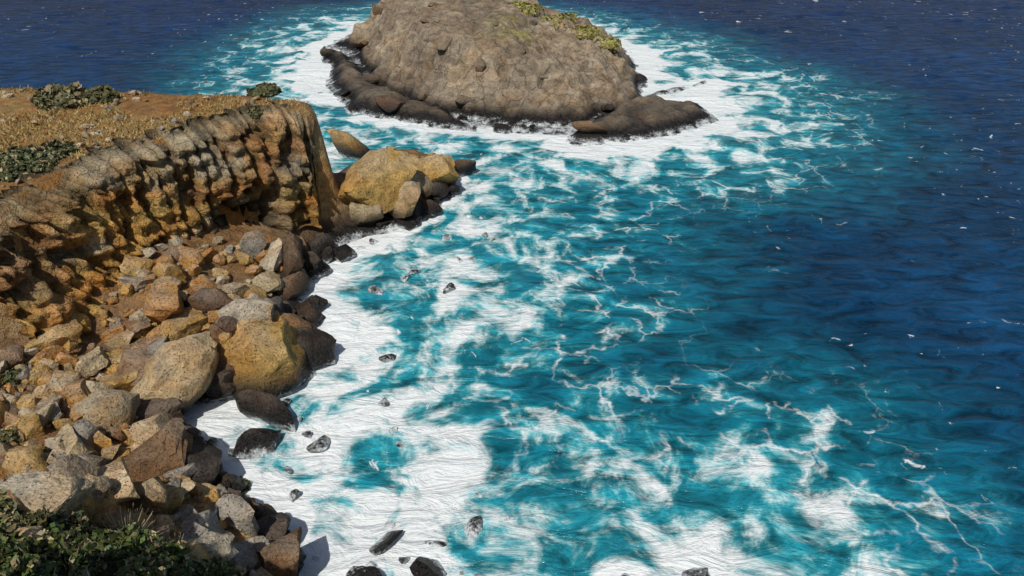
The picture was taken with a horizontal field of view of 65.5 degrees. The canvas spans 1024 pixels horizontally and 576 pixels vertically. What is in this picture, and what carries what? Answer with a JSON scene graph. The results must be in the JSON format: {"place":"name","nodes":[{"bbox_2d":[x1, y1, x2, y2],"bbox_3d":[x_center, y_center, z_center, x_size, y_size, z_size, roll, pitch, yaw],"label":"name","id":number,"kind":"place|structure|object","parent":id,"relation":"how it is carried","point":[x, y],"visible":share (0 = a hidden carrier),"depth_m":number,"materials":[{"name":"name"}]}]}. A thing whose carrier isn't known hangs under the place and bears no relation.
{"place":"outdoors","nodes":[
{"label":"outdoors","id":0,"kind":"place"},
{"bbox_2d":[0,102,321,342],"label":"cliff","id":1,"kind":"structure","parent":0,"point":[90,221],"depth_m":45.84,"materials":[{"name":"brown stone"}]},
{"bbox_2d":[0,88,459,575],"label":"mainland","id":2,"kind":"structure","parent":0,"point":[335,221],"depth_m":51.02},
{"bbox_2d":[0,87,267,575],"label":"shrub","id":3,"kind":"object","parent":2,"relation":"on","point":[110,571],"visible":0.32,"depth_m":17.23,"materials":[{"name":"green plant"}]},
{"bbox_2d":[0,0,1023,575],"bbox_3d":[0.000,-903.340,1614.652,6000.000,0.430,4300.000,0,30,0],"label":"sea","id":4,"kind":"structure","parent":0,"point":[770,322],"depth_m":47.88,"materials":[{"name":"blue liquid"}]},
{"bbox_2d":[321,0,718,145],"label":"islet","id":5,"kind":"object","parent":4,"relation":"in","point":[586,79],"visible":0.37,"depth_m":81.74,"materials":[{"name":"stone"}]},
{"bbox_2d":[0,1,621,575],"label":"vegetation","id":6,"kind":"object","parent":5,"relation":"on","point":[76,537],"visible":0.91,"depth_m":23.60,"materials":[{"name":"green plant"}]},
{"bbox_2d":[0,1,709,575],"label":"rocks","id":7,"kind":"object","parent":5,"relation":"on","point":[146,391],"visible":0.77,"depth_m":38.16,"materials":[{"name":"brown stone"}]}
]}

